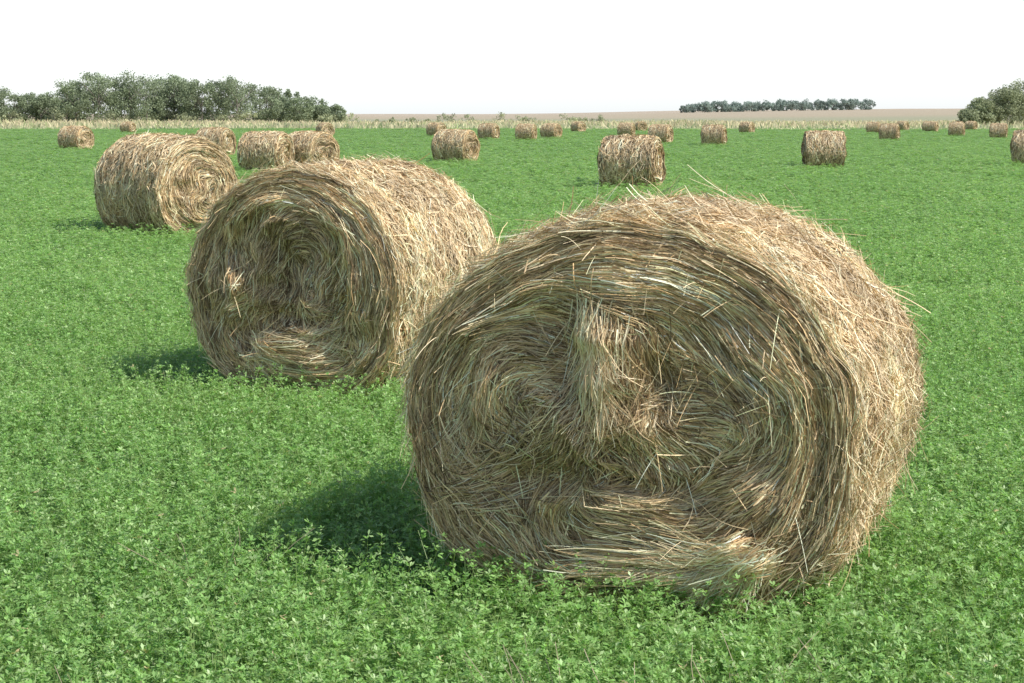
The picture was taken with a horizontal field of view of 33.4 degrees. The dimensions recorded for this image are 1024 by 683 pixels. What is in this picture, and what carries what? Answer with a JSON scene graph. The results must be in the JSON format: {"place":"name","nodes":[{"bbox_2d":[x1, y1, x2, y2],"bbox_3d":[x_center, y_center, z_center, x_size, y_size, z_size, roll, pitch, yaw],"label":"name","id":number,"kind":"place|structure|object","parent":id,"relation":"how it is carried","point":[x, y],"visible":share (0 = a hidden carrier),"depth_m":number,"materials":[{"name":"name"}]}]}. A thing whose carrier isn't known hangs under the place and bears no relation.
{"place":"outdoors","nodes":[
{"label":"outdoors","id":0,"kind":"place"},
{"bbox_2d":[55,526,821,682],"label":"clover plants","id":1,"kind":"object","parent":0,"point":[517,667],"visible":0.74,"depth_m":5.19,"materials":[{"name":"plant"}]},
{"bbox_2d":[0,109,1023,682],"bbox_3d":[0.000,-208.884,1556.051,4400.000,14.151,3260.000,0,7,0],"label":"ground","id":2,"kind":"structure","parent":0,"point":[892,115],"depth_m":6.91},
{"bbox_2d":[57,125,95,149],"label":"hay bale","id":3,"kind":"object","parent":2,"relation":"on","point":[74,136],"visible":0.89,"depth_m":93.82,"materials":[{"name":"plant"}]},
{"bbox_2d":[120,121,135,131],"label":"hay bale","id":4,"kind":"object","parent":2,"relation":"on","point":[127,126],"visible":0.89,"depth_m":203.90,"materials":[{"name":"plant"}]},
{"bbox_2d":[92,130,239,238],"bbox_3d":[-5.258,-2.408,25.994,1.908,1.632,1.797,6,10,40],"label":"hay bale","id":5,"kind":"object","parent":2,"relation":"on","point":[157,180],"visible":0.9,"depth_m":25.40,"materials":[{"name":"plant"}]},
{"bbox_2d":[195,126,235,155],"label":"hay bale","id":6,"kind":"object","parent":2,"relation":"on","point":[224,138],"visible":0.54,"depth_m":76.67,"materials":[{"name":"plant"}]},
{"bbox_2d":[237,130,294,171],"bbox_3d":[-7.961,-6.158,55.385,1.647,1.447,1.651,3,8,20],"label":"hay bale","id":7,"kind":"object","parent":2,"relation":"on","point":[257,149],"visible":0.91,"depth_m":54.81,"materials":[{"name":"plant"}]},
{"bbox_2d":[289,130,339,165],"bbox_3d":[-6.694,-6.319,56.555,1.604,1.463,1.742,6,9,38],"label":"hay bale","id":8,"kind":"object","parent":2,"relation":"on","point":[310,143],"visible":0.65,"depth_m":55.97,"materials":[{"name":"plant"}]},
{"bbox_2d":[0,68,628,122],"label":"tree row","id":9,"kind":"object","parent":2,"relation":"on","point":[75,102],"visible":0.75,"depth_m":425.86,"materials":[{"name":"green plant"}]},
{"bbox_2d":[316,122,334,135],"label":"hay bale","id":10,"kind":"object","parent":2,"relation":"on","point":[327,127],"visible":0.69,"depth_m":162.21,"materials":[{"name":"plant"}]},
{"bbox_2d":[180,147,499,405],"bbox_3d":[-1.100,-0.507,11.431,1.936,1.637,1.851,3,8,24],"label":"hay bale","id":11,"kind":"object","parent":2,"relation":"on","point":[332,267],"visible":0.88,"depth_m":10.77,"materials":[{"name":"plant"}]},
{"bbox_2d":[426,122,446,135],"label":"hay bale","id":12,"kind":"object","parent":2,"relation":"on","point":[432,128],"visible":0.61,"depth_m":162.25,"materials":[{"name":"plant"}]},
{"bbox_2d":[431,128,479,162],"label":"hay bale","id":13,"kind":"object","parent":2,"relation":"on","point":[450,144],"visible":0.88,"depth_m":66.04,"materials":[{"name":"plant"}]},
{"bbox_2d":[477,123,499,138],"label":"hay bale","id":14,"kind":"object","parent":2,"relation":"on","point":[488,130],"visible":0.84,"depth_m":138.45,"materials":[{"name":"plant"}]},
{"bbox_2d":[0,127,1023,682],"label":"alfalfa crop","id":15,"kind":"object","parent":2,"relation":"on","point":[964,209],"visible":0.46,"depth_m":8.12,"materials":[{"name":"green plant"}]},
{"bbox_2d":[0,119,1023,129],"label":"dry grass","id":16,"kind":"structure","parent":2,"relation":"on","point":[347,124],"depth_m":298.89,"materials":[{"name":"beige plant"}]},
{"bbox_2d":[515,123,536,139],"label":"hay bale","id":17,"kind":"object","parent":2,"relation":"on","point":[526,130],"visible":0.86,"depth_m":132.44,"materials":[{"name":"plant"}]},
{"bbox_2d":[540,123,562,137],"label":"hay bale","id":18,"kind":"object","parent":2,"relation":"on","point":[549,130],"visible":0.9,"depth_m":145.39,"materials":[{"name":"plant"}]},
{"bbox_2d":[570,121,585,131],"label":"hay bale","id":19,"kind":"object","parent":2,"relation":"on","point":[575,126],"visible":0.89,"depth_m":212.86,"materials":[{"name":"plant"}]},
{"bbox_2d":[617,122,635,135],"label":"hay bale","id":20,"kind":"object","parent":2,"relation":"on","point":[626,128],"visible":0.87,"depth_m":162.21,"materials":[{"name":"plant"}]},
{"bbox_2d":[597,133,666,189],"bbox_3d":[2.996,-4.468,42.493,1.651,1.443,1.697,2,8,18],"label":"hay bale","id":21,"kind":"object","parent":2,"relation":"on","point":[620,156],"visible":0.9,"depth_m":41.92,"materials":[{"name":"plant"}]},
{"bbox_2d":[634,121,647,130],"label":"hay bale","id":22,"kind":"object","parent":2,"relation":"on","point":[641,125],"visible":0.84,"depth_m":222.61,"materials":[{"name":"plant"}]},
{"bbox_2d":[385,160,936,620],"bbox_3d":[0.627,0.093,6.830,2.006,1.641,1.826,3,8,21],"label":"hay bale","id":23,"kind":"object","parent":2,"relation":"on","point":[717,390],"visible":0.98,"depth_m":6.14,"materials":[{"name":"plant"}]},
{"bbox_2d":[648,123,673,142],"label":"hay bale","id":24,"kind":"object","parent":2,"relation":"on","point":[664,133],"visible":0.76,"depth_m":116.56,"materials":[{"name":"plant"}]},
{"bbox_2d":[700,124,727,146],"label":"hay bale","id":25,"kind":"object","parent":2,"relation":"on","point":[714,134],"visible":0.91,"depth_m":107.66,"materials":[{"name":"plant"}]},
{"bbox_2d":[739,121,754,132],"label":"hay bale","id":26,"kind":"object","parent":2,"relation":"on","point":[746,127],"visible":0.87,"depth_m":194.97,"materials":[{"name":"plant"}]},
{"bbox_2d":[679,98,875,112],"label":"tree row","id":27,"kind":"object","parent":2,"relation":"on","point":[780,105],"visible":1,"depth_m":1174.81,"materials":[{"name":"green plant"}]},
{"bbox_2d":[801,130,846,169],"bbox_3d":[10.907,-6.722,59.633,1.604,1.463,1.742,1,8,6],"label":"hay bale","id":28,"kind":"object","parent":2,"relation":"on","point":[819,147],"visible":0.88,"depth_m":58.99,"materials":[{"name":"plant"}]},
{"bbox_2d":[866,121,880,132],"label":"hay bale","id":29,"kind":"object","parent":2,"relation":"on","point":[871,126],"visible":0.77,"depth_m":194.87,"materials":[{"name":"plant"}]},
{"bbox_2d":[878,123,899,139],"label":"hay bale","id":30,"kind":"object","parent":2,"relation":"on","point":[889,130],"visible":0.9,"depth_m":132.48,"materials":[{"name":"plant"}]},
{"bbox_2d":[897,121,909,129],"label":"hay bale","id":31,"kind":"object","parent":2,"relation":"on","point":[904,125],"visible":0.67,"depth_m":237.54,"materials":[{"name":"plant"}]},
{"bbox_2d":[925,121,938,130],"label":"hay bale","id":32,"kind":"object","parent":2,"relation":"on","point":[932,125],"visible":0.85,"depth_m":215.74,"materials":[{"name":"plant"}]},
{"bbox_2d":[948,122,965,135],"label":"hay bale","id":33,"kind":"object","parent":2,"relation":"on","point":[957,128],"visible":0.88,"depth_m":162.18,"materials":[{"name":"plant"}]},
{"bbox_2d":[957,108,985,126],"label":"tree","id":34,"kind":"object","parent":2,"relation":"on","point":[967,114],"visible":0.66,"depth_m":310.05,"materials":[{"name":"green plant"}]},
{"bbox_2d":[965,121,977,130],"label":"hay bale","id":35,"kind":"object","parent":2,"relation":"on","point":[969,125],"visible":0.83,"depth_m":247.52,"materials":[{"name":"plant"}]},
{"bbox_2d":[965,96,1004,124],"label":"tree","id":36,"kind":"object","parent":2,"relation":"on","point":[984,105],"visible":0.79,"depth_m":311.54,"materials":[{"name":"green plant"}]},
{"bbox_2d":[989,123,1007,137],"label":"hay bale","id":37,"kind":"object","parent":2,"relation":"on","point":[998,130],"visible":0.89,"depth_m":145.29,"materials":[{"name":"plant"}]},
{"bbox_2d":[988,84,1023,123],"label":"tree","id":38,"kind":"object","parent":2,"relation":"on","point":[1005,95],"visible":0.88,"depth_m":313.46,"materials":[{"name":"green plant"}]},
{"bbox_2d":[1005,78,1023,122],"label":"tree","id":39,"kind":"object","parent":2,"relation":"on","point":[1018,83],"visible":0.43,"depth_m":317.85,"materials":[{"name":"green plant"}]},
{"bbox_2d":[1009,129,1023,164],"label":"hay bale","id":40,"kind":"object","parent":2,"relation":"on","point":[1016,145],"visible":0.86,"depth_m":62.21,"materials":[{"name":"plant"}]},
{"bbox_2d":[0,0,1023,113],"label":"sky","id":41,"kind":"structure","parent":0,"point":[359,56],"materials":[{"name":"white"}]}
]}

